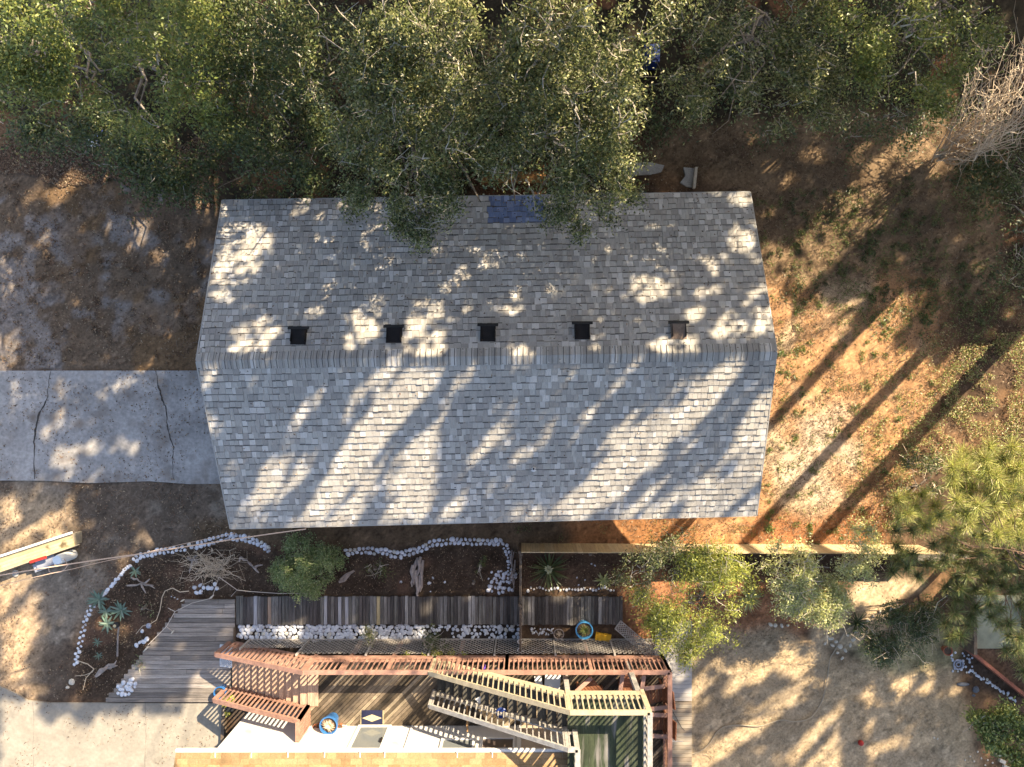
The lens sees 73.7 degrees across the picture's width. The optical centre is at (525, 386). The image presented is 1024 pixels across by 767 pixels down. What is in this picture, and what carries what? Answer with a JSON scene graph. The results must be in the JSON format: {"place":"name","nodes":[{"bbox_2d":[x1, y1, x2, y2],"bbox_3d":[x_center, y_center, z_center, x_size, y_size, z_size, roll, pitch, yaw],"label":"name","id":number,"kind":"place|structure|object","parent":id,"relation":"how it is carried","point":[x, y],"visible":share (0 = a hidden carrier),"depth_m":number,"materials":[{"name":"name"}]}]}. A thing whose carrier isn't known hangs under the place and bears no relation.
{"place":"outdoors","nodes":[
{"label":"outdoors","id":0,"kind":"place"},
{"bbox_2d":[0,370,219,483],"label":"driveway","id":1,"kind":"structure","parent":0,"point":[124,438],"depth_m":21.96,"materials":[{"name":"grey concrete"}]},
{"bbox_2d":[33,371,50,478],"bbox_3d":[-15.632,1.208,21.960,0.283,0.001,3.519,9,90,0],"label":"driveway crack","id":2,"kind":"object","parent":1,"relation":"on","point":[39,412],"visible":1,"depth_m":21.96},
{"bbox_2d":[0,367,206,487],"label":"fallen leaves","id":3,"kind":"object","parent":1,"relation":"on","point":[103,422],"visible":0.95,"depth_m":21.94,"materials":[{"name":"brown plant"}]},
{"bbox_2d":[156,374,173,478],"bbox_3d":[-11.514,1.226,21.960,0.209,0.001,3.558,-10,90,0],"label":"driveway crack","id":4,"kind":"object","parent":1,"relation":"on","point":[166,416],"visible":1,"depth_m":21.96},
{"bbox_2d":[0,685,221,766],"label":"concrete pavement","id":5,"kind":"structure","parent":0,"point":[52,731],"depth_m":21.96,"materials":[{"name":"concrete"}]},
{"bbox_2d":[0,681,216,766],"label":"fallen leaves","id":6,"kind":"object","parent":5,"relation":"on","point":[93,727],"visible":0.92,"depth_m":21.94,"materials":[{"name":"brown plant"}]},
{"bbox_2d":[0,0,1023,766],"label":"ground","id":7,"kind":"structure","parent":0,"point":[54,640],"depth_m":22.00,"materials":[{"name":"soil"}]},
{"bbox_2d":[0,531,81,571],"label":"board bench","id":8,"kind":"object","parent":7,"relation":"on","point":[26,555],"visible":1,"depth_m":21.58,"materials":[{"name":"yellow wood"}]},
{"bbox_2d":[33,554,54,571],"bbox_3d":[-15.294,5.608,21.825,0.765,0.300,0.348,-20,90,0],"label":"meter box","id":9,"kind":"object","parent":7,"relation":"on","point":[47,562],"visible":0.71,"depth_m":21.68,"materials":[{"name":"white metal"}]},
{"bbox_2d":[53,549,77,563],"bbox_3d":[-14.559,5.379,21.608,0.310,0.785,0.310,0,90,0],"label":"water heater tank","id":10,"kind":"object","parent":7,"relation":"on","point":[69,555],"visible":1,"depth_m":21.44,"materials":[{"name":"white metal"}]},
{"bbox_2d":[0,0,171,123],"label":"broadleaf tree","id":11,"kind":"object","parent":7,"relation":"on","point":[39,18],"visible":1,"depth_m":14.24,"materials":[{"name":"green plant"}]},
{"bbox_2d":[87,589,108,609],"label":"agave","id":12,"kind":"object","parent":7,"relation":"on","point":[99,599],"visible":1,"depth_m":21.92,"materials":[{"name":"green plant"}]},
{"bbox_2d":[0,183,205,367],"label":"weeds","id":13,"kind":"object","parent":7,"relation":"on","point":[132,268],"visible":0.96,"depth_m":21.96,"materials":[{"name":"brown plant"}]},
{"bbox_2d":[98,616,112,633],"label":"agave","id":14,"kind":"object","parent":7,"relation":"on","point":[106,623],"visible":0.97,"depth_m":21.93,"materials":[{"name":"green plant"}]},
{"bbox_2d":[95,660,117,676],"bbox_3d":[-13.404,8.999,21.854,0.970,0.252,0.204,-29,90,0],"label":"driftwood","id":15,"kind":"object","parent":7,"relation":"on","point":[110,666],"visible":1,"depth_m":21.83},
{"bbox_2d":[98,605,114,617],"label":"agave","id":16,"kind":"object","parent":7,"relation":"on","point":[104,611],"visible":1,"depth_m":21.93,"materials":[{"name":"green plant"}]},
{"bbox_2d":[0,129,219,209],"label":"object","id":17,"kind":"object","parent":7,"relation":"on","point":[9,167],"visible":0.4,"depth_m":21.95,"materials":[{"name":"brown plant"}]},
{"bbox_2d":[112,622,119,656],"bbox_3d":[-12.882,7.992,21.559,0.195,0.938,1.461,17,90,0],"label":"path light","id":18,"kind":"object","parent":7,"relation":"on","point":[115,625],"visible":1,"depth_m":21.50,"materials":[{"name":"grey metal"}]},
{"bbox_2d":[0,85,237,223],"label":"understory tree","id":19,"kind":"object","parent":7,"relation":"on","point":[157,160],"visible":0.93,"depth_m":18.72,"materials":[{"name":"green plant"}]},
{"bbox_2d":[110,601,132,621],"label":"agave","id":20,"kind":"object","parent":7,"relation":"on","point":[118,610],"visible":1,"depth_m":21.93,"materials":[{"name":"green plant"}]},
{"bbox_2d":[130,566,140,577],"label":"agave","id":21,"kind":"object","parent":7,"relation":"on","point":[135,572],"visible":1,"depth_m":21.94,"materials":[{"name":"green plant"}]},
{"bbox_2d":[127,577,154,592],"bbox_3d":[-12.330,6.355,21.846,0.904,0.224,0.534,0,90,0],"label":"driftwood","id":22,"kind":"object","parent":7,"relation":"on","point":[143,583],"visible":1,"depth_m":21.85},
{"bbox_2d":[136,588,188,633],"bbox_3d":[-11.786,7.085,21.912,2.231,0.094,0.537,-42,90,0],"label":"root stick","id":23,"kind":"object","parent":7,"relation":"on","point":[161,602],"visible":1,"depth_m":21.89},
{"bbox_2d":[78,0,249,168],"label":"broadleaf tree","id":24,"kind":"object","parent":7,"relation":"on","point":[156,40],"visible":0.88,"depth_m":15.16,"materials":[{"name":"green plant"}]},
{"bbox_2d":[106,599,235,701],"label":"deck platform","id":25,"kind":"structure","parent":7,"relation":"on","point":[181,663],"depth_m":21.89,"materials":[{"name":"wood"}]},
{"bbox_2d":[213,684,227,698],"bbox_3d":[-9.643,9.643,21.678,0.389,0.405,0.386,0,90,0],"label":"blue planter","id":26,"kind":"object","parent":25,"relation":"on","point":[218,689],"visible":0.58,"depth_m":21.56,"materials":[{"name":"plastic"}]},
{"bbox_2d":[187,555,198,572],"bbox_3d":[-10.610,5.657,21.839,0.446,0.217,0.601,-6,90,0],"label":"driftwood","id":27,"kind":"object","parent":7,"relation":"on","point":[191,559],"visible":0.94,"depth_m":21.83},
{"bbox_2d":[175,548,246,588],"bbox_3d":[-10.057,5.727,21.717,2.589,0.628,1.306,0,90,0],"label":"bare shrub","id":28,"kind":"object","parent":7,"relation":"on","point":[209,565],"visible":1,"depth_m":21.78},
{"bbox_2d":[148,577,309,644],"bbox_3d":[-9.539,6.734,21.847,5.790,0.317,1.470,-17,90,0],"label":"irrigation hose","id":29,"kind":"object","parent":7,"relation":"on","point":[210,598],"visible":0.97,"depth_m":21.70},
{"bbox_2d":[220,693,254,743],"bbox_3d":[-9.211,10.752,21.900,1.076,0.200,1.778,0,90,0],"label":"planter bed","id":30,"kind":"object","parent":7,"relation":"on","point":[223,727],"visible":0.43,"depth_m":21.80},
{"bbox_2d":[222,695,235,717],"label":"planter plant","id":31,"kind":"object","parent":30,"relation":"in","point":[225,713],"visible":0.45,"depth_m":21.69,"materials":[{"name":"yellow plant"}]},
{"bbox_2d":[239,556,261,572],"bbox_3d":[-8.822,5.690,21.879,0.814,0.111,0.298,20,90,0],"label":"driftwood","id":32,"kind":"object","parent":7,"relation":"on","point":[253,567],"visible":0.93,"depth_m":21.85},
{"bbox_2d":[180,0,346,155],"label":"broadleaf tree","id":33,"kind":"object","parent":7,"relation":"on","point":[267,54],"visible":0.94,"depth_m":15.61,"materials":[{"name":"green plant"}]},
{"bbox_2d":[192,64,366,212],"bbox_3d":[-7.223,-6.815,20.062,5.736,4.176,4.211,0,90,0],"label":"understory tree","id":34,"kind":"object","parent":7,"relation":"on","point":[269,155],"visible":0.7,"depth_m":18.76,"materials":[{"name":"green plant"}]},
{"bbox_2d":[73,537,518,695],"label":"white pebbles","id":35,"kind":"object","parent":7,"relation":"on","point":[275,630],"visible":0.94,"depth_m":21.95,"materials":[{"name":"stone"}]},
{"bbox_2d":[267,529,348,606],"bbox_3d":[-6.822,5.597,21.216,2.286,1.868,2.360,25,90,0],"label":"round bush","id":36,"kind":"object","parent":7,"relation":"on","point":[289,571],"visible":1,"depth_m":21.02,"materials":[{"name":"green plant"}]},
{"bbox_2d":[339,570,354,582],"bbox_3d":[-5.738,6.074,21.922,0.628,0.151,0.187,-42,90,0],"label":"driftwood","id":37,"kind":"object","parent":7,"relation":"on","point":[344,577],"visible":1,"depth_m":21.88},
{"bbox_2d":[359,624,381,652],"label":"plant","id":38,"kind":"object","parent":7,"relation":"on","point":[369,631],"visible":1,"depth_m":21.50,"materials":[{"name":"green plant"}]},
{"bbox_2d":[174,703,567,766],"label":"house","id":39,"kind":"structure","parent":7,"relation":"on","point":[253,740],"depth_m":18.62,"materials":[{"name":"white"}]},
{"bbox_2d":[258,746,290,747],"bbox_3d":[-7.075,10.174,18.975,0.890,0.670,0.048,0,90,0],"label":"window","id":40,"kind":"structure","parent":39,"relation":"in","point":[259,746],"depth_m":19.27,"materials":[{"name":"white"}]},
{"bbox_2d":[347,725,391,747],"bbox_3d":[-4.520,10.154,19.585,1.000,1.890,0.088,0,90,0],"label":"door","id":41,"kind":"structure","parent":39,"relation":"in","point":[365,736],"depth_m":19.87,"materials":[{"name":"white glass"}]},
{"bbox_2d":[439,738,474,747],"bbox_3d":[-1.940,10.174,19.200,0.980,1.120,0.048,0,90,0],"label":"window","id":42,"kind":"structure","parent":39,"relation":"in","point":[445,742],"depth_m":19.50,"materials":[{"name":"white glass"}]},
{"bbox_2d":[480,737,515,747],"bbox_3d":[-0.790,10.174,19.225,1.000,1.170,0.048,0,90,0],"label":"window","id":43,"kind":"structure","parent":39,"relation":"in","point":[486,742],"depth_m":19.56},
{"bbox_2d":[521,725,551,747],"bbox_3d":[0.315,10.184,19.595,0.870,1.870,0.028,0,90,0],"label":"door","id":44,"kind":"structure","parent":39,"relation":"in","point":[525,743],"depth_m":19.87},
{"bbox_2d":[359,557,394,582],"bbox_3d":[-4.648,5.808,21.765,1.099,0.770,0.829,23,90,0],"label":"garden plant","id":45,"kind":"object","parent":7,"relation":"on","point":[375,568],"visible":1,"depth_m":21.71,"materials":[{"name":"green plant"}]},
{"bbox_2d":[299,0,527,262],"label":"live oak","id":46,"kind":"object","parent":7,"relation":"on","point":[406,88],"visible":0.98,"depth_m":15.00,"materials":[{"name":"green plant"}]},
{"bbox_2d":[410,557,423,595],"bbox_3d":[-3.473,6.115,21.858,0.465,0.261,1.383,0,90,0],"label":"driftwood","id":47,"kind":"object","parent":7,"relation":"on","point":[417,579],"visible":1,"depth_m":21.83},
{"bbox_2d":[236,595,622,624],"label":"boardwalk","id":48,"kind":"structure","parent":7,"relation":"on","point":[342,610],"depth_m":21.89,"materials":[{"name":"wood"}]},
{"bbox_2d":[401,648,464,655],"bbox_3d":[-2.771,8.252,21.402,2.050,1.496,0.761,0,90,0],"label":"flower row","id":49,"kind":"object","parent":7,"relation":"on","point":[438,652],"visible":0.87,"depth_m":20.82,"materials":[{"name":"green plant"}]},
{"bbox_2d":[420,622,456,656],"bbox_3d":[-2.789,7.865,21.336,1.052,1.628,1.330,-28,90,0],"label":"plant","id":50,"kind":"object","parent":7,"relation":"on","point":[430,641],"visible":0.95,"depth_m":20.89,"materials":[{"name":"green plant"}]},
{"bbox_2d":[212,638,671,766],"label":"deck","id":51,"kind":"structure","parent":7,"relation":"on","point":[396,688],"depth_m":20.55,"materials":[{"name":"wood"}]},
{"bbox_2d":[220,644,231,667],"bbox_3d":[-9.537,8.566,21.750,0.441,0.129,0.710,0,90,0],"label":"lattice screen","id":52,"kind":"object","parent":51,"relation":"on","point":[225,663],"visible":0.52,"depth_m":21.74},
{"bbox_2d":[319,712,338,733],"bbox_3d":[-5.791,9.958,20.277,0.540,0.540,0.536,0,90,0],"label":"blue planter","id":53,"kind":"object","parent":51,"relation":"on","point":[328,724],"visible":1,"depth_m":20.10,"materials":[{"name":"ceramic"}]},
{"bbox_2d":[360,710,383,723],"bbox_3d":[-4.615,9.930,20.535,0.710,0.020,0.420,0,90,0],"label":"door mat","id":54,"kind":"object","parent":51,"relation":"on","point":[371,717],"depth_m":20.53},
{"bbox_2d":[428,656,652,766],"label":"railing","id":55,"kind":"object","parent":51,"relation":"on","point":[605,729],"visible":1,"depth_m":18.15,"materials":[{"name":"wood"}]},
{"bbox_2d":[534,675,560,688],"bbox_3d":[0.653,8.751,20.378,0.785,0.337,0.459,0,90,0],"label":"white cooler","id":56,"kind":"object","parent":51,"relation":"on","point":[552,681],"visible":0.71,"depth_m":20.21,"materials":[{"name":"plastic"}]},
{"bbox_2d":[575,675,603,690],"bbox_3d":[1.843,8.996,20.091,0.780,0.914,0.740,-42,90,0],"label":"garden chair","id":57,"kind":"object","parent":51,"relation":"on","point":[585,684],"visible":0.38,"depth_m":20.17,"materials":[{"name":"brown wood"}]},
{"bbox_2d":[618,666,645,690],"bbox_3d":[3.101,8.785,20.091,0.740,0.914,0.780,8,90,0],"label":"garden chair","id":58,"kind":"object","parent":51,"relation":"on","point":[624,684],"visible":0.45,"depth_m":20.17,"materials":[{"name":"brown wood"}]},
{"bbox_2d":[615,621,659,654],"bbox_3d":[3.526,8.011,21.500,1.516,0.576,0.350,37,90,0],"label":"lattice screen","id":59,"kind":"object","parent":51,"relation":"attached to","point":[632,633],"visible":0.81,"depth_m":21.56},
{"bbox_2d":[645,678,675,710],"bbox_3d":[3.911,9.076,20.091,0.780,0.914,0.740,-7,90,0],"label":"garden chair","id":60,"kind":"object","parent":51,"relation":"on","point":[661,688],"visible":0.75,"depth_m":20.09,"materials":[{"name":"brown wood"}]},
{"bbox_2d":[645,710,676,740],"bbox_3d":[3.955,9.899,20.091,0.798,0.914,0.757,0,90,0],"label":"garden chair","id":61,"kind":"object","parent":51,"relation":"on","point":[661,718],"visible":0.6,"depth_m":19.96,"materials":[{"name":"brown wood"}]},
{"bbox_2d":[76,540,890,694],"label":"fallen leaves","id":62,"kind":"object","parent":7,"relation":"on","point":[389,590],"visible":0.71,"depth_m":21.96,"materials":[{"name":"brown plant"}]},
{"bbox_2d":[195,191,777,528],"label":"house","id":63,"kind":"structure","parent":7,"relation":"on","point":[500,359],"depth_m":18.30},
{"bbox_2d":[0,533,233,585],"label":"power cable","id":64,"kind":"object","parent":63,"relation":"attached to","point":[113,559],"visible":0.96,"depth_m":18.35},
{"bbox_2d":[0,528,305,575],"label":"power cable","id":65,"kind":"object","parent":63,"relation":"attached to","point":[149,552],"visible":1,"depth_m":17.98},
{"bbox_2d":[0,0,1023,190],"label":"understory tree","id":66,"kind":"object","parent":7,"relation":"on","point":[709,49],"visible":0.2,"depth_m":20.32,"materials":[{"name":"green plant"}]},
{"bbox_2d":[0,99,1023,766],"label":"fallen leaves","id":67,"kind":"object","parent":7,"relation":"on","point":[498,193],"depth_m":21.97,"materials":[{"name":"plant"}]},
{"bbox_2d":[481,164,544,184],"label":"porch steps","id":68,"kind":"structure","parent":7,"relation":"on","point":[532,175],"depth_m":21.25,"materials":[{"name":"brown wood"}]},
{"bbox_2d":[510,550,515,590],"bbox_3d":[-0.414,5.876,21.776,0.199,0.282,1.304,0,90,0],"label":"edging","id":69,"kind":"object","parent":7,"relation":"on","point":[512,565],"visible":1,"depth_m":21.83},
{"bbox_2d":[518,543,521,654],"bbox_3d":[-0.171,6.684,21.475,0.100,1.250,3.333,0,90,0],"label":"wooden fence","id":70,"kind":"object","parent":7,"relation":"on","point":[520,600],"visible":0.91,"depth_m":20.97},
{"bbox_2d":[527,553,569,589],"bbox_3d":[0.734,5.922,21.805,1.444,0.343,1.529,0,90,0],"label":"sago palm","id":71,"kind":"object","parent":7,"relation":"on","point":[554,573],"visible":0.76,"depth_m":21.83,"materials":[{"name":"green plant"}]},
{"bbox_2d":[553,629,563,639],"bbox_3d":[1.062,7.884,21.856,0.346,0.248,0.343,0,90,0],"label":"wicker pot","id":72,"kind":"object","parent":7,"relation":"on","point":[558,634],"visible":1,"depth_m":21.80,"materials":[{"name":"wicker"}]},
{"bbox_2d":[463,0,675,250],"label":"live oak","id":73,"kind":"object","parent":7,"relation":"on","point":[576,126],"visible":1,"depth_m":15.03,"materials":[{"name":"green plant"}]},
{"bbox_2d":[575,620,592,638],"bbox_3d":[1.850,7.659,21.698,0.562,0.565,0.558,0,90,0],"label":"blue planter","id":74,"kind":"object","parent":7,"relation":"on","point":[583,629],"visible":1,"depth_m":21.51,"materials":[{"name":"ceramic"}]},
{"bbox_2d":[595,574,609,587],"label":"spiky plant","id":75,"kind":"object","parent":7,"relation":"on","point":[603,580],"visible":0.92,"depth_m":21.91,"materials":[{"name":"green plant"}]},
{"bbox_2d":[595,632,610,641],"bbox_3d":[2.483,8.009,21.880,0.500,0.120,0.220,9,90,0],"label":"yellow tray","id":76,"kind":"object","parent":7,"relation":"on","point":[599,636],"visible":0.93,"depth_m":21.82,"materials":[{"name":"plastic"}]},
{"bbox_2d":[620,162,663,175],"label":"concrete slab","id":77,"kind":"structure","parent":7,"relation":"on","point":[655,168],"depth_m":21.93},
{"bbox_2d":[600,523,697,615],"bbox_3d":[3.780,5.376,20.855,3.206,2.591,2.018,-34,90,0],"label":"leafy shrub","id":78,"kind":"object","parent":7,"relation":"on","point":[654,556],"visible":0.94,"depth_m":20.12,"materials":[{"name":"green plant"}]},
{"bbox_2d":[642,44,659,69],"bbox_3d":[3.962,-10.452,21.657,0.480,0.665,0.560,0,90,0],"label":"blue bin","id":79,"kind":"object","parent":7,"relation":"on","point":[652,64],"visible":0.55,"depth_m":21.36,"materials":[{"name":"plastic"}]},
{"bbox_2d":[655,621,691,766],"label":"walkway","id":80,"kind":"structure","parent":7,"relation":"on","point":[682,691],"depth_m":21.89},
{"bbox_2d":[680,167,693,187],"bbox_3d":[5.220,-6.739,22.015,0.449,0.170,0.615,6,90,0],"label":"concrete slab","id":81,"kind":"object","parent":7,"relation":"on","point":[687,180],"depth_m":21.93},
{"bbox_2d":[692,167,697,188],"bbox_3d":[5.436,-6.708,21.970,0.080,0.260,0.671,6,90,0],"label":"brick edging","id":82,"kind":"object","parent":7,"relation":"on","point":[695,178],"visible":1,"depth_m":21.84,"materials":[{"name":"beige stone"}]},
{"bbox_2d":[624,532,766,676],"bbox_3d":[5.194,6.340,20.676,3.948,2.948,4.129,44,90,0],"label":"flowering shrub","id":83,"kind":"object","parent":7,"relation":"on","point":[702,560],"visible":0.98,"depth_m":19.95,"materials":[{"name":"plant"}]},
{"bbox_2d":[520,543,939,555],"bbox_3d":[6.257,5.100,21.453,12.862,1.295,0.142,0,90,0],"label":"wooden fence","id":84,"kind":"object","parent":7,"relation":"on","point":[589,548],"visible":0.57,"depth_m":21.36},
{"bbox_2d":[636,0,856,144],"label":"live oak","id":85,"kind":"object","parent":7,"relation":"on","point":[803,90],"visible":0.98,"depth_m":15.27,"materials":[{"name":"green plant"}]},
{"bbox_2d":[733,587,761,614],"bbox_3d":[7.186,6.759,21.840,1.034,0.268,0.942,-27,90,0],"label":"yucca","id":86,"kind":"object","parent":7,"relation":"on","point":[745,599],"visible":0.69,"depth_m":21.87,"materials":[{"name":"green plant"}]},
{"bbox_2d":[692,621,853,753],"bbox_3d":[8.418,10.238,21.950,6.881,0.032,1.561,-39,90,0],"label":"garden hose","id":87,"kind":"object","parent":7,"relation":"on","point":[783,719],"visible":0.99,"depth_m":21.94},
{"bbox_2d":[752,531,829,627],"bbox_3d":[7.762,5.698,20.775,2.167,2.749,3.004,0,90,0],"label":"juniper","id":88,"kind":"object","parent":7,"relation":"on","point":[793,589],"visible":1,"depth_m":19.93,"materials":[{"name":"plant"}]},
{"bbox_2d":[620,118,1023,544],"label":"pine straw","id":89,"kind":"object","parent":7,"relation":"on","point":[855,292],"visible":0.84,"depth_m":21.97,"materials":[{"name":"brown plant"}]},
{"bbox_2d":[797,565,855,634],"bbox_3d":[8.953,6.344,20.986,2.149,2.329,2.111,35,90,0],"label":"juniper","id":90,"kind":"object","parent":7,"relation":"on","point":[831,608],"visible":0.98,"depth_m":20.18,"materials":[{"name":"plant"}]},
{"bbox_2d":[763,280,944,544],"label":"weeds","id":91,"kind":"object","parent":7,"relation":"on","point":[801,393],"visible":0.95,"depth_m":21.95,"materials":[{"name":"green plant"}]},
{"bbox_2d":[845,611,870,636],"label":"yucca","id":92,"kind":"object","parent":7,"relation":"on","point":[856,621],"visible":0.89,"depth_m":21.86,"materials":[{"name":"green plant"}]},
{"bbox_2d":[830,514,891,590],"bbox_3d":[9.819,4.971,20.886,2.106,2.528,2.312,43,90,0],"label":"juniper","id":93,"kind":"object","parent":7,"relation":"on","point":[859,565],"visible":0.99,"depth_m":19.99,"materials":[{"name":"plant"}]},
{"bbox_2d":[754,188,999,538],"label":"grass","id":94,"kind":"structure","parent":7,"relation":"on","point":[840,305],"depth_m":21.93,"materials":[{"name":"plant"}]},
{"bbox_2d":[742,68,1022,206],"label":"understory tree","id":95,"kind":"object","parent":7,"relation":"on","point":[966,169],"visible":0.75,"depth_m":20.35,"materials":[{"name":"green plant"}]},
{"bbox_2d":[765,169,1016,359],"bbox_3d":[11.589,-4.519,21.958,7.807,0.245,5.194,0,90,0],"label":"weeds","id":96,"kind":"object","parent":7,"relation":"on","point":[874,251],"visible":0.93,"depth_m":21.95,"materials":[{"name":"green plant"}]},
{"bbox_2d":[849,591,947,673],"bbox_3d":[11.481,7.494,21.164,3.059,1.973,2.594,0,90,0],"label":"gray shrub","id":97,"kind":"object","parent":7,"relation":"on","point":[879,648],"visible":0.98,"depth_m":20.74,"materials":[{"name":"green plant"}]},
{"bbox_2d":[808,0,1014,130],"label":"broadleaf tree","id":98,"kind":"object","parent":7,"relation":"on","point":[873,42],"visible":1,"depth_m":14.86,"materials":[{"name":"green plant"}]},
{"bbox_2d":[884,443,951,527],"bbox_3d":[12.092,3.158,21.427,1.855,1.445,2.859,15,90,0],"label":"brush","id":99,"kind":"object","parent":7,"relation":"on","point":[929,467],"visible":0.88,"depth_m":21.08,"materials":[{"name":"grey plant"}]},
{"bbox_2d":[847,304,1023,527],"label":"weeds","id":100,"kind":"object","parent":7,"relation":"on","point":[913,402],"visible":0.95,"depth_m":21.92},
{"bbox_2d":[917,551,971,561],"bbox_3d":[13.359,5.387,21.700,1.755,0.150,0.368,0,90,0],"label":"timber","id":101,"kind":"object","parent":7,"relation":"on","point":[934,556],"visible":0.07,"depth_m":21.73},
{"bbox_2d":[941,646,952,655],"bbox_3d":[13.480,8.423,21.890,0.302,0.220,0.300,0,90,0],"label":"clay pot","id":102,"kind":"object","parent":7,"relation":"on","point":[947,651],"visible":0.89,"depth_m":21.81,"materials":[{"name":"ceramic"}]},
{"bbox_2d":[882,433,1023,681],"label":"pine tree","id":103,"kind":"object","parent":7,"relation":"on","point":[1010,558],"visible":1,"depth_m":18.54,"materials":[{"name":"green plant"}]},
{"bbox_2d":[882,329,1023,530],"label":"vines","id":104,"kind":"object","parent":7,"relation":"on","point":[964,406],"visible":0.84,"depth_m":21.87,"materials":[{"name":"plant"}]},
{"bbox_2d":[924,1,1023,191],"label":"bare shrub","id":105,"kind":"object","parent":7,"relation":"on","point":[953,145],"visible":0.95,"depth_m":19.72,"materials":[{"name":"plant"}]},
{"bbox_2d":[955,76,1023,309],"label":"understory tree","id":106,"kind":"object","parent":7,"relation":"on","point":[1011,187],"visible":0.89,"depth_m":20.39,"materials":[{"name":"green plant"}]},
{"bbox_2d":[958,573,1023,697],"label":"screen wall","id":107,"kind":"structure","parent":7,"relation":"on","point":[970,648],"depth_m":21.60,"materials":[{"name":"orange wood"}]},
{"bbox_2d":[959,694,1023,766],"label":"leafy bush","id":108,"kind":"object","parent":7,"relation":"on","point":[991,727],"visible":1,"depth_m":20.66,"materials":[{"name":"green plant"}]},
{"bbox_2d":[977,595,1020,648],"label":"patio","id":109,"kind":"structure","parent":7,"relation":"on","point":[987,638],"depth_m":21.95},
{"bbox_2d":[516,520,755,543],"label":"grass","id":110,"kind":"structure","parent":0,"point":[659,531],"depth_m":21.95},
{"bbox_2d":[695,630,972,766],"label":"dry grass","id":111,"kind":"structure","parent":0,"point":[919,729],"depth_m":21.96,"materials":[{"name":"plant"}]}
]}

